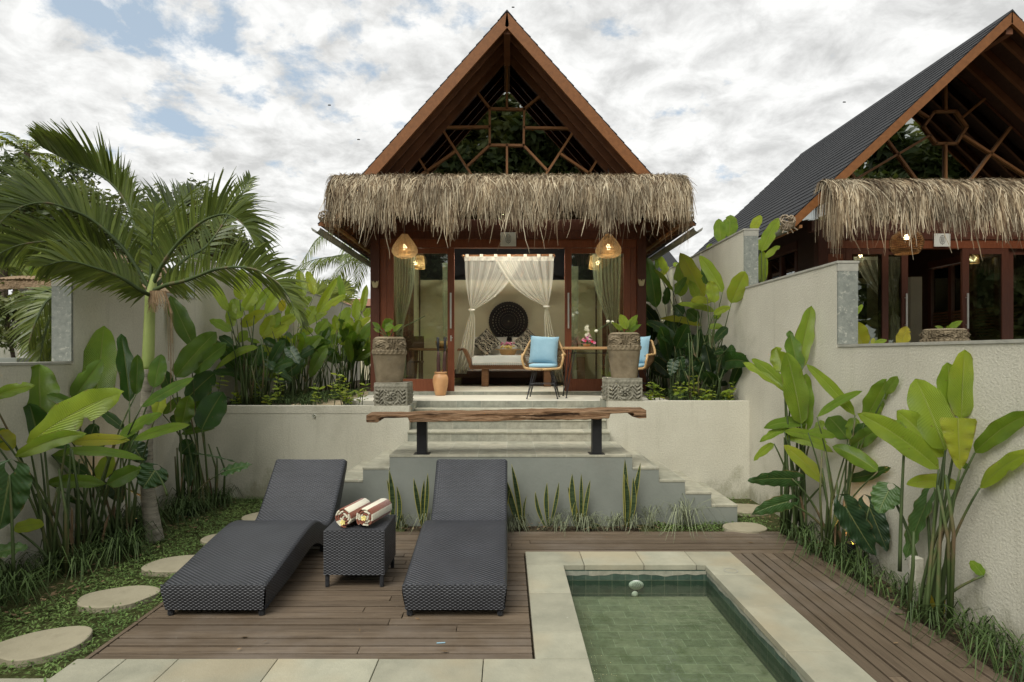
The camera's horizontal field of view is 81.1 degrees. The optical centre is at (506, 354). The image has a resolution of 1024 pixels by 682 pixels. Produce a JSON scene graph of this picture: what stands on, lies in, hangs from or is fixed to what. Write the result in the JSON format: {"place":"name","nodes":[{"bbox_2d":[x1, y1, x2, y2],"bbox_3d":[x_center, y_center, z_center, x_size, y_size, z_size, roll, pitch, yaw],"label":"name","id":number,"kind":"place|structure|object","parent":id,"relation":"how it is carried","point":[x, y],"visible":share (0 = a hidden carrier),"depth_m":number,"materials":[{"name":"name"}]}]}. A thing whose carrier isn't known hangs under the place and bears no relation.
{"place":"outdoors","nodes":[
{"label":"outdoors","id":0,"kind":"place"},
{"bbox_2d":[227,380,686,404],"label":"planter soil","id":1,"kind":"structure","parent":0,"point":[367,388],"depth_m":11.20,"materials":[{"name":"soil"}]},
{"bbox_2d":[208,269,271,404],"bbox_3d":[-3.393,-0.228,7.892,0.666,1.805,1.087,0,0,0],"label":"heliconia plant","id":2,"kind":"object","parent":1,"relation":"on","point":[234,308],"visible":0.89,"depth_m":7.54,"materials":[{"name":"green plant"}]},
{"bbox_2d":[213,340,304,402],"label":"heliconia plant","id":3,"kind":"object","parent":1,"relation":"on","point":[279,357],"visible":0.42,"depth_m":8.08,"materials":[{"name":"green plant"}]},
{"bbox_2d":[256,346,300,403],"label":"elephant ear plant","id":4,"kind":"object","parent":1,"relation":"on","point":[293,353],"visible":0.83,"depth_m":8.00,"materials":[{"name":"green plant"}]},
{"bbox_2d":[259,271,327,396],"bbox_3d":[-3.299,-0.369,9.300,0.674,2.089,2.045,0,0,0],"label":"heliconia plant","id":5,"kind":"object","parent":1,"relation":"on","point":[272,328],"visible":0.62,"depth_m":8.70,"materials":[{"name":"green plant"}]},
{"bbox_2d":[264,327,334,395],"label":"heliconia plant","id":6,"kind":"object","parent":1,"relation":"on","point":[314,361],"visible":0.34,"depth_m":9.19,"materials":[{"name":"green plant"}]},
{"bbox_2d":[298,275,369,392],"bbox_3d":[-3.158,-0.394,10.945,0.837,2.142,4.003,0,0,0],"label":"heliconia plant","id":7,"kind":"object","parent":1,"relation":"on","point":[324,304],"visible":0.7,"depth_m":10.35,"materials":[{"name":"green plant"}]},
{"bbox_2d":[325,319,369,389],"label":"heliconia plant","id":8,"kind":"object","parent":1,"relation":"on","point":[355,336],"visible":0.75,"depth_m":11.04,"materials":[{"name":"green plant"}]},
{"bbox_2d":[227,388,736,404],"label":"planter grass","id":9,"kind":"structure","parent":1,"relation":"on","point":[302,398],"depth_m":8.02,"materials":[{"name":"green plant"}]},
{"bbox_2d":[646,257,686,394],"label":"heliconia plant","id":10,"kind":"object","parent":1,"relation":"on","point":[654,275],"visible":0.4,"depth_m":9.40,"materials":[{"name":"green plant"}]},
{"bbox_2d":[646,303,689,390],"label":"heliconia plant","id":11,"kind":"object","parent":1,"relation":"on","point":[651,314],"visible":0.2,"depth_m":10.02,"materials":[{"name":"green plant"}]},
{"bbox_2d":[646,320,724,397],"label":"heliconia plant","id":12,"kind":"object","parent":1,"relation":"on","point":[672,344],"visible":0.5,"depth_m":8.50,"materials":[{"name":"green plant"}]},
{"bbox_2d":[660,253,748,399],"bbox_3d":[2.590,-0.407,8.153,0.658,2.103,1.961,0,0,0],"label":"heliconia plant","id":13,"kind":"object","parent":1,"relation":"on","point":[708,275],"visible":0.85,"depth_m":7.78,"materials":[{"name":"green plant"}]},
{"bbox_2d":[677,344,749,399],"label":"heliconia plant","id":14,"kind":"object","parent":1,"relation":"on","point":[734,361],"visible":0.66,"depth_m":7.55,"materials":[{"name":"green plant"}]},
{"bbox_2d":[351,395,665,404],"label":"terrace","id":15,"kind":"structure","parent":0,"point":[369,400],"depth_m":8.16,"materials":[{"name":"tile"}]},
{"bbox_2d":[345,395,599,406],"bbox_3d":[-0.420,0.902,8.498,3.440,0.596,1.404,0,0,0],"label":"terrace edge","id":16,"kind":"object","parent":15,"relation":"attached to","point":[508,403],"visible":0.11,"depth_m":7.80,"materials":[{"name":"stone"}]},
{"bbox_2d":[311,10,702,394],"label":"pavilion","id":17,"kind":"structure","parent":15,"relation":"on","point":[506,128],"depth_m":8.95,"materials":[{"name":"brown wood"}]},
{"bbox_2d":[394,254,413,378],"bbox_3d":[-1.960,-0.686,10.985,0.100,2.328,2.618,0,0,0],"label":"side window frame","id":18,"kind":"structure","parent":17,"relation":"in","point":[408,330],"depth_m":11.56,"materials":[{"name":"red wood"}]},
{"bbox_2d":[394,255,414,378],"bbox_3d":[-1.570,-0.512,9.140,0.339,2.095,0.056,0,0,0],"label":"curtain","id":19,"kind":"object","parent":17,"relation":"hanging from","point":[400,284],"visible":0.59,"depth_m":9.14,"materials":[{"name":"fabric"}]},
{"bbox_2d":[392,169,417,258],"bbox_3d":[-1.452,-2.007,8.500,0.370,1.263,0.370,0,0,0],"label":"pendant lamp","id":20,"kind":"object","parent":17,"relation":"hanging from","point":[404,247],"visible":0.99,"depth_m":8.42,"materials":[{"name":"wicker"}]},
{"bbox_2d":[403,336,423,378],"bbox_3d":[-1.550,0.125,9.815,0.340,0.860,0.330,0,0,0],"label":"wooden chair","id":21,"kind":"object","parent":17,"relation":"on","point":[414,341],"visible":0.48,"depth_m":9.95,"materials":[{"name":"brown wood"}]},
{"bbox_2d":[387,248,454,390],"bbox_3d":[-1.295,-0.522,8.970,1.010,2.147,0.090,0,0,0],"label":"sliding door","id":22,"kind":"structure","parent":17,"relation":"in","point":[418,384],"depth_m":8.97,"materials":[{"name":"brown wood"}]},
{"bbox_2d":[489,302,527,340],"bbox_3d":[0.033,-0.730,13.140,0.867,0.867,0.020,0,0,0],"label":"mandala carving","id":23,"kind":"object","parent":17,"relation":"attached to","point":[505,318],"visible":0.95,"depth_m":13.13,"materials":[{"name":"black wood"}]},
{"bbox_2d":[457,348,561,386],"bbox_3d":[0.060,0.221,10.509,1.846,0.668,0.421,0,0,0],"label":"daybed","id":24,"kind":"object","parent":17,"relation":"on","point":[477,362],"visible":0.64,"depth_m":10.34,"materials":[{"name":"white fabric"}]},
{"bbox_2d":[475,328,501,354],"bbox_3d":[-0.420,-0.245,12.350,0.651,0.619,0.227,0,0,0],"label":"patterned cushion","id":25,"kind":"object","parent":24,"relation":"on","point":[487,342],"visible":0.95,"depth_m":12.29,"materials":[{"name":"fabric"}]},
{"bbox_2d":[455,254,564,383],"bbox_3d":[0.020,-0.632,11.878,2.240,2.373,2.344,0,0,0],"label":"bed","id":26,"kind":"object","parent":17,"relation":"on","point":[468,344],"depth_m":10.82,"materials":[{"name":"white fabric"}]},
{"bbox_2d":[565,248,629,390],"bbox_3d":[1.358,-0.522,8.970,0.983,2.147,0.090,0,0,0],"label":"sliding door","id":27,"kind":"structure","parent":17,"relation":"in","point":[575,384],"depth_m":8.97,"materials":[{"name":"brown wood"}]},
{"bbox_2d":[593,254,620,376],"bbox_3d":[1.520,-0.512,9.140,0.438,2.095,0.056,0,0,0],"label":"curtain","id":28,"kind":"object","parent":17,"relation":"hanging from","point":[610,289],"visible":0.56,"depth_m":9.14,"materials":[{"name":"fabric"}]},
{"bbox_2d":[595,169,621,258],"bbox_3d":[1.439,-2.007,8.500,0.370,1.263,0.370,0,0,0],"label":"pendant lamp","id":29,"kind":"object","parent":17,"relation":"hanging from","point":[608,248],"visible":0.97,"depth_m":8.42,"materials":[{"name":"wicker"}]},
{"bbox_2d":[602,254,622,376],"bbox_3d":[2.000,-0.686,10.985,0.100,2.328,2.618,0,0,0],"label":"side window frame","id":30,"kind":"structure","parent":17,"relation":"in","point":[605,330],"depth_m":11.58,"materials":[{"name":"red wood"}]},
{"bbox_2d":[521,340,565,398],"bbox_3d":[0.503,0.192,8.300,0.628,0.816,0.511,0,0,0],"label":"rattan chair","id":31,"kind":"object","parent":15,"relation":"on","point":[552,367],"visible":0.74,"depth_m":8.17,"materials":[{"name":"brown wicker"}]},
{"bbox_2d":[529,336,558,363],"bbox_3d":[0.515,-0.065,8.374,0.424,0.412,0.174,0,0,8],"label":"throw pillow","id":32,"kind":"object","parent":31,"relation":"on","point":[543,349],"visible":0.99,"depth_m":8.32,"materials":[{"name":"blue fabric"}]},
{"bbox_2d":[0,495,1021,681],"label":"lawn base","id":33,"kind":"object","parent":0,"point":[10,606],"visible":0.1,"depth_m":4.48,"materials":[{"name":"plant"}]},
{"bbox_2d":[0,626,92,667],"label":"stepping stone","id":34,"kind":"object","parent":33,"relation":"on","point":[37,646],"visible":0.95,"depth_m":3.47,"materials":[{"name":"beige stone"}]},
{"bbox_2d":[0,364,123,575],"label":"heliconia plant","id":35,"kind":"object","parent":33,"relation":"on","point":[59,424],"visible":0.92,"depth_m":4.55,"materials":[{"name":"green plant"}]},
{"bbox_2d":[77,585,160,612],"bbox_3d":[-2.712,1.705,4.173,0.498,0.050,0.382,0,0,0],"label":"stepping stone","id":36,"kind":"object","parent":33,"relation":"on","point":[128,597],"visible":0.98,"depth_m":4.13,"materials":[{"name":"beige stone"}]},
{"bbox_2d":[49,326,192,554],"bbox_3d":[-3.227,0.716,5.199,1.211,1.957,0.611,0,0,0],"label":"heliconia plant","id":37,"kind":"object","parent":33,"relation":"on","point":[105,360],"visible":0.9,"depth_m":5.17,"materials":[{"name":"green plant"}]},
{"bbox_2d":[0,485,262,626],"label":"border grass","id":38,"kind":"structure","parent":33,"relation":"on","point":[8,578],"depth_m":4.84,"materials":[{"name":"green plant"}]},
{"bbox_2d":[0,459,32,572],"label":"elephant ear plant","id":39,"kind":"object","parent":38,"relation":"on","point":[15,485],"visible":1,"depth_m":4.26,"materials":[{"name":"green plant"}]},
{"bbox_2d":[184,453,251,493],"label":"elephant ear plant","id":40,"kind":"object","parent":38,"relation":"on","point":[234,467],"visible":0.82,"depth_m":6.47,"materials":[{"name":"green plant"}]},
{"bbox_2d":[104,441,173,529],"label":"elephant ear plant","id":41,"kind":"object","parent":33,"relation":"on","point":[148,476],"visible":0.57,"depth_m":5.26,"materials":[{"name":"green plant"}]},
{"bbox_2d":[0,118,311,544],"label":"palm tree","id":42,"kind":"object","parent":33,"relation":"on","point":[73,253],"visible":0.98,"depth_m":5.32,"materials":[{"name":"green plant"}]},
{"bbox_2d":[141,555,193,576],"bbox_3d":[-2.636,1.705,4.834,0.522,0.050,0.394,0,0,0],"label":"stepping stone","id":43,"kind":"object","parent":33,"relation":"on","point":[171,565],"visible":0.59,"depth_m":4.76,"materials":[{"name":"beige stone"}]},
{"bbox_2d":[160,296,226,511],"bbox_3d":[-3.369,0.518,6.471,0.784,2.350,0.645,0,0,-13],"label":"heliconia plant","id":44,"kind":"object","parent":33,"relation":"on","point":[200,355],"visible":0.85,"depth_m":6.43,"materials":[{"name":"green plant"}]},
{"bbox_2d":[629,493,733,542],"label":"pale grass","id":45,"kind":"structure","parent":33,"relation":"on","point":[679,523],"depth_m":5.88,"materials":[{"name":"green plant"}]},
{"bbox_2d":[723,522,766,533],"bbox_3d":[2.319,1.705,5.849,0.418,0.050,0.320,0,0,0],"label":"stepping stone","id":46,"kind":"object","parent":33,"relation":"on","point":[747,527],"visible":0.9,"depth_m":5.82,"materials":[{"name":"stone"}]},
{"bbox_2d":[0,0,1023,298],"label":"sky","id":47,"kind":"structure","parent":0,"point":[726,95],"materials":[{"name":"white"}]},
{"bbox_2d":[91,532,1010,681],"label":"deck","id":48,"kind":"structure","parent":0,"point":[308,614],"depth_m":3.81,"materials":[{"name":"brown wood"}]},
{"bbox_2d":[160,459,346,615],"bbox_3d":[-1.894,1.355,4.837,0.688,0.690,1.972,0,0,0],"label":"sun lounger","id":49,"kind":"object","parent":48,"relation":"on","point":[244,565],"visible":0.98,"depth_m":4.42,"materials":[{"name":"wicker"}]},
{"bbox_2d":[324,515,395,586],"bbox_3d":[-1.114,1.492,4.580,0.444,0.417,0.450,0,0,0],"label":"side table","id":50,"kind":"object","parent":48,"relation":"on","point":[356,549],"visible":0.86,"depth_m":4.36,"materials":[{"name":"wicker"}]},
{"bbox_2d":[335,498,370,527],"bbox_3d":[-1.170,1.209,4.582,0.138,0.150,0.330,0,0,14],"label":"rolled towel","id":51,"kind":"object","parent":50,"relation":"on","point":[347,514],"visible":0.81,"depth_m":4.44,"materials":[{"name":"white fabric"}]},
{"bbox_2d":[356,498,391,525],"bbox_3d":[-1.012,1.199,4.571,0.140,0.133,0.331,0,0,15],"label":"rolled towel","id":52,"kind":"object","parent":50,"relation":"on","point":[376,510],"visible":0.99,"depth_m":4.47,"materials":[{"name":"white fabric"}]},
{"bbox_2d":[402,459,507,615],"bbox_3d":[-0.339,1.355,4.837,0.686,0.690,1.972,0,0,0],"label":"sun lounger","id":53,"kind":"object","parent":48,"relation":"on","point":[459,560],"visible":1,"depth_m":4.41,"materials":[{"name":"wicker"}]},
{"bbox_2d":[572,596,776,681],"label":"pool floor","id":54,"kind":"structure","parent":0,"point":[663,639],"depth_m":4.02,"materials":[{"name":"tile"}]},
{"bbox_2d":[565,569,802,681],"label":"pool walls","id":55,"kind":"structure","parent":0,"point":[777,666],"depth_m":4.79,"materials":[{"name":"green tile"}]},
{"bbox_2d":[565,571,806,681],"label":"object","id":56,"kind":"object","parent":55,"relation":"attached to","point":[666,574],"visible":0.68,"depth_m":4.79,"materials":[{"name":"stone"}]},
{"bbox_2d":[404,518,1023,681],"bbox_3d":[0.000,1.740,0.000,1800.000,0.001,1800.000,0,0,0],"label":"ground","id":57,"kind":"structure","parent":0,"point":[953,638],"depth_m":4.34,"materials":[{"name":"green plant"}]},
{"bbox_2d":[0,282,48,357],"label":"olive bush","id":58,"kind":"object","parent":57,"relation":"on","point":[5,324],"visible":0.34,"depth_m":7.49,"materials":[{"name":"green plant"}]},
{"bbox_2d":[0,276,50,361],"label":"thatched hut","id":59,"kind":"object","parent":57,"relation":"on","point":[21,283],"visible":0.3,"depth_m":7.57,"materials":[{"name":"white paint"}]},
{"bbox_2d":[0,285,52,361],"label":"areca palm","id":60,"kind":"object","parent":57,"relation":"on","point":[36,305],"visible":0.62,"depth_m":5.78,"materials":[{"name":"green plant"}]},
{"bbox_2d":[0,362,73,575],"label":"garden wall","id":61,"kind":"structure","parent":57,"relation":"on","point":[12,413],"depth_m":4.74,"materials":[{"name":"paint"}]},
{"bbox_2d":[0,131,91,174],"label":"coconut palm","id":62,"kind":"object","parent":57,"relation":"on","point":[33,144],"visible":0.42,"depth_m":24.18,"materials":[{"name":"green plant"}]},
{"bbox_2d":[0,144,117,294],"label":"broadleaf tree","id":63,"kind":"object","parent":57,"relation":"on","point":[6,158],"visible":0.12,"depth_m":17.07,"materials":[{"name":"green plant"}]},
{"bbox_2d":[0,156,133,292],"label":"broadleaf tree","id":64,"kind":"object","parent":57,"relation":"on","point":[40,208],"visible":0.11,"depth_m":14.59,"materials":[{"name":"green plant"}]},
{"bbox_2d":[51,276,194,543],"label":"garden wall","id":65,"kind":"structure","parent":57,"relation":"on","point":[80,316],"depth_m":5.84,"materials":[{"name":"paint"}]},
{"bbox_2d":[167,194,254,264],"bbox_3d":[-7.487,-1.223,14.984,2.228,5.853,2.270,0,0,-32],"label":"broadleaf tree","id":66,"kind":"object","parent":57,"relation":"on","point":[196,233],"visible":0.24,"depth_m":14.60,"materials":[{"name":"green plant"}]},
{"bbox_2d":[180,256,359,402],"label":"garden wall","id":67,"kind":"structure","parent":57,"relation":"on","point":[207,310],"depth_m":8.26,"materials":[{"name":"paint"}]},
{"bbox_2d":[189,405,410,498],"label":"retaining wall","id":68,"kind":"structure","parent":57,"relation":"on","point":[261,439],"depth_m":7.15,"materials":[{"name":"paint"}]},
{"bbox_2d":[373,381,413,405],"bbox_3d":[-1.393,0.477,7.353,0.463,0.276,0.431,0,0,0],"label":"stone pedestal","id":69,"kind":"object","parent":68,"relation":"on","point":[395,394],"visible":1,"depth_m":7.17,"materials":[{"name":"grey stone"}]},
{"bbox_2d":[371,337,406,382],"bbox_3d":[-1.451,0.068,7.380,0.416,0.566,0.416,0,0,-20],"label":"carved stone pot","id":70,"kind":"object","parent":69,"relation":"on","point":[389,355],"visible":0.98,"depth_m":7.21,"materials":[{"name":"beige stone"}]},
{"bbox_2d":[288,232,369,290],"bbox_3d":[-3.699,-0.815,17.108,4.558,5.219,5.102,0,0,23],"label":"coconut palm","id":71,"kind":"object","parent":57,"relation":"on","point":[342,257],"visible":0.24,"depth_m":16.78,"materials":[{"name":"green plant"}]},
{"bbox_2d":[307,273,359,304],"bbox_3d":[-4.495,-0.184,15.007,1.684,3.768,0.643,0,0,0],"label":"fan palm","id":72,"kind":"object","parent":57,"relation":"on","point":[321,287],"visible":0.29,"depth_m":14.98,"materials":[{"name":"green plant"}]},
{"bbox_2d":[413,475,428,525],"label":"snake plant","id":73,"kind":"object","parent":57,"relation":"on","point":[422,508],"visible":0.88,"depth_m":5.92,"materials":[{"name":"green plant"}]},
{"bbox_2d":[46,551,876,681],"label":"pool coping","id":74,"kind":"object","parent":57,"relation":"on","point":[808,650],"visible":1,"depth_m":3.31,"materials":[{"name":"stone"}]},
{"bbox_2d":[507,466,526,528],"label":"snake plant","id":75,"kind":"object","parent":57,"relation":"on","point":[512,504],"visible":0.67,"depth_m":5.90,"materials":[{"name":"green plant"}]},
{"bbox_2d":[395,507,659,533],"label":"pale grass","id":76,"kind":"structure","parent":57,"relation":"on","point":[589,523],"depth_m":5.86,"materials":[{"name":"green plant"}]},
{"bbox_2d":[340,407,737,525],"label":"stone steps","id":77,"kind":"structure","parent":57,"relation":"on","point":[538,455],"depth_m":6.07,"materials":[{"name":"paint"}]},
{"bbox_2d":[366,407,645,454],"bbox_3d":[0.016,0.786,6.116,2.833,0.463,0.331,0,0,-3],"label":"beam bench","id":78,"kind":"object","parent":77,"relation":"on","point":[596,416],"visible":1,"depth_m":5.99,"materials":[{"name":"brown wood"}]},
{"bbox_2d":[535,483,558,527],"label":"snake plant","id":79,"kind":"object","parent":57,"relation":"on","point":[546,505],"visible":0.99,"depth_m":5.94,"materials":[{"name":"green plant"}]},
{"bbox_2d":[568,474,599,528],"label":"snake plant","id":80,"kind":"object","parent":57,"relation":"on","point":[572,500],"visible":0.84,"depth_m":5.93,"materials":[{"name":"green plant"}]},
{"bbox_2d":[623,461,640,527],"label":"snake plant","id":81,"kind":"object","parent":57,"relation":"on","point":[629,507],"visible":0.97,"depth_m":5.91,"materials":[{"name":"green plant"}]},
{"bbox_2d":[606,400,749,498],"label":"retaining wall","id":82,"kind":"structure","parent":57,"relation":"on","point":[706,442],"depth_m":7.15,"materials":[{"name":"paint"}]},
{"bbox_2d":[601,377,643,400],"bbox_3d":[1.413,0.421,7.361,0.478,0.274,0.446,0,0,0],"label":"stone pedestal","id":83,"kind":"object","parent":82,"relation":"on","point":[621,389],"visible":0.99,"depth_m":7.17,"materials":[{"name":"grey stone"}]},
{"bbox_2d":[607,332,641,377],"bbox_3d":[1.443,0.013,7.380,0.430,0.563,0.431,0,0,0],"label":"carved stone pot","id":84,"kind":"object","parent":83,"relation":"on","point":[624,348],"visible":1,"depth_m":7.21,"materials":[{"name":"beige stone"}]},
{"bbox_2d":[646,228,758,399],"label":"garden wall","id":85,"kind":"structure","parent":57,"relation":"on","point":[730,257],"depth_m":7.84,"materials":[{"name":"paint"}]},
{"bbox_2d":[706,215,737,247],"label":"heliconia plant","id":86,"kind":"object","parent":57,"relation":"on","point":[727,227],"visible":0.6,"depth_m":9.38,"materials":[{"name":"green plant"}]},
{"bbox_2d":[750,215,779,281],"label":"heliconia plant","id":87,"kind":"object","parent":57,"relation":"on","point":[766,240],"visible":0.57,"depth_m":7.68,"materials":[{"name":"green plant"}]},
{"bbox_2d":[748,470,824,532],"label":"elephant ear plant","id":88,"kind":"object","parent":57,"relation":"on","point":[780,503],"visible":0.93,"depth_m":5.34,"materials":[{"name":"green plant"}]},
{"bbox_2d":[744,306,833,537],"bbox_3d":[2.601,0.617,5.570,0.753,2.153,0.368,0,0,26],"label":"heliconia plant","id":89,"kind":"object","parent":57,"relation":"on","point":[792,382],"visible":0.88,"depth_m":5.53,"materials":[{"name":"green plant"}]},
{"bbox_2d":[743,261,859,541],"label":"garden wall","id":90,"kind":"structure","parent":57,"relation":"on","point":[774,309],"depth_m":6.02,"materials":[{"name":"paint"}]},
{"bbox_2d":[806,364,898,559],"bbox_3d":[2.728,0.886,4.774,0.386,1.613,0.789,0,0,0],"label":"heliconia plant","id":91,"kind":"object","parent":57,"relation":"on","point":[857,433],"visible":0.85,"depth_m":4.93,"materials":[{"name":"green plant"}]},
{"bbox_2d":[833,494,890,561],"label":"elephant ear plant","id":92,"kind":"object","parent":57,"relation":"on","point":[864,526],"visible":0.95,"depth_m":4.58,"materials":[{"name":"green plant"}]},
{"bbox_2d":[858,304,910,343],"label":"heliconia plant","id":93,"kind":"object","parent":57,"relation":"on","point":[903,335],"visible":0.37,"depth_m":5.72,"materials":[{"name":"green plant"}]},
{"bbox_2d":[870,481,934,588],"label":"elephant ear plant","id":94,"kind":"object","parent":57,"relation":"on","point":[884,499],"visible":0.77,"depth_m":4.14,"materials":[{"name":"green plant"}]},
{"bbox_2d":[837,339,1023,661],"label":"garden wall","id":95,"kind":"structure","parent":57,"relation":"on","point":[990,537],"depth_m":3.74,"materials":[{"name":"paint"}]},
{"bbox_2d":[858,350,1023,627],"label":"heliconia plant","id":96,"kind":"object","parent":57,"relation":"on","point":[928,429],"visible":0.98,"depth_m":3.73,"materials":[{"name":"green plant"}]},
{"bbox_2d":[919,328,970,341],"bbox_3d":[5.113,-0.081,7.000,0.420,0.438,0.421,0,0,-11],"label":"carved stone pot","id":97,"kind":"object","parent":57,"relation":"on","point":[944,334],"visible":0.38,"depth_m":6.84,"materials":[{"name":"beige stone"}]},
{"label":"terrace","id":98,"kind":"structure","parent":0,"visible":0},
{"bbox_2d":[694,9,1023,343],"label":"pavilion","id":99,"kind":"structure","parent":98,"relation":"on","point":[931,150],"depth_m":9.03,"materials":[{"name":"brown wood"}]},
{"bbox_2d":[758,241,796,282],"bbox_3d":[4.760,-1.051,10.865,0.100,1.598,2.258,0,0,0],"label":"side window frame","id":100,"kind":"structure","parent":99,"relation":"in","point":[785,265],"depth_m":10.28,"materials":[{"name":"red wood"}]},
{"bbox_2d":[846,249,888,342],"bbox_3d":[5.434,-0.522,9.053,0.643,2.147,0.045,0,0,0],"label":"sliding door","id":101,"kind":"structure","parent":99,"relation":"in","point":[884,255],"depth_m":9.03,"materials":[{"name":"red wood"}]},
{"bbox_2d":[853,257,899,342],"bbox_3d":[6.394,-0.940,10.300,0.869,1.486,0.060,0,0,0],"label":"bed canopy","id":102,"kind":"object","parent":99,"relation":"hanging from","point":[895,324],"visible":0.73,"depth_m":10.30,"materials":[{"name":"fabric"}]},
{"bbox_2d":[878,249,907,338],"bbox_3d":[5.867,-0.522,9.080,0.433,2.147,0.090,0,0,0],"label":"sliding door","id":103,"kind":"structure","parent":99,"relation":"in","point":[903,259],"depth_m":9.08,"materials":[{"name":"red wood"}]},
{"bbox_2d":[889,225,924,255],"bbox_3d":[5.671,-1.958,8.500,0.425,1.060,0.425,0,0,0],"label":"pendant lamp","id":104,"kind":"object","parent":99,"relation":"hanging from","point":[906,245],"visible":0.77,"depth_m":8.42,"materials":[{"name":"wicker"}]},
{"bbox_2d":[908,277,921,341],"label":"partition wall","id":105,"kind":"structure","parent":99,"relation":"on","point":[915,305],"depth_m":11.40,"materials":[{"name":"paint"}]},
{"bbox_2d":[928,254,999,340],"bbox_3d":[8.480,-1.051,10.865,0.100,1.598,2.258,0,0,0],"label":"side window frame","id":106,"kind":"structure","parent":99,"relation":"in","point":[984,279],"depth_m":10.87,"materials":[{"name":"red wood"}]},
{"bbox_2d":[960,249,1008,339],"bbox_3d":[7.219,-0.522,9.030,0.696,2.147,0.090,0,0,0],"label":"sliding door","id":107,"kind":"structure","parent":99,"relation":"in","point":[1002,255],"depth_m":9.03,"materials":[{"name":"red wood"}]},
{"bbox_2d":[1009,249,1023,338],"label":"sliding door","id":108,"kind":"structure","parent":99,"relation":"in","point":[1016,264],"depth_m":9.10,"materials":[{"name":"red wood"}]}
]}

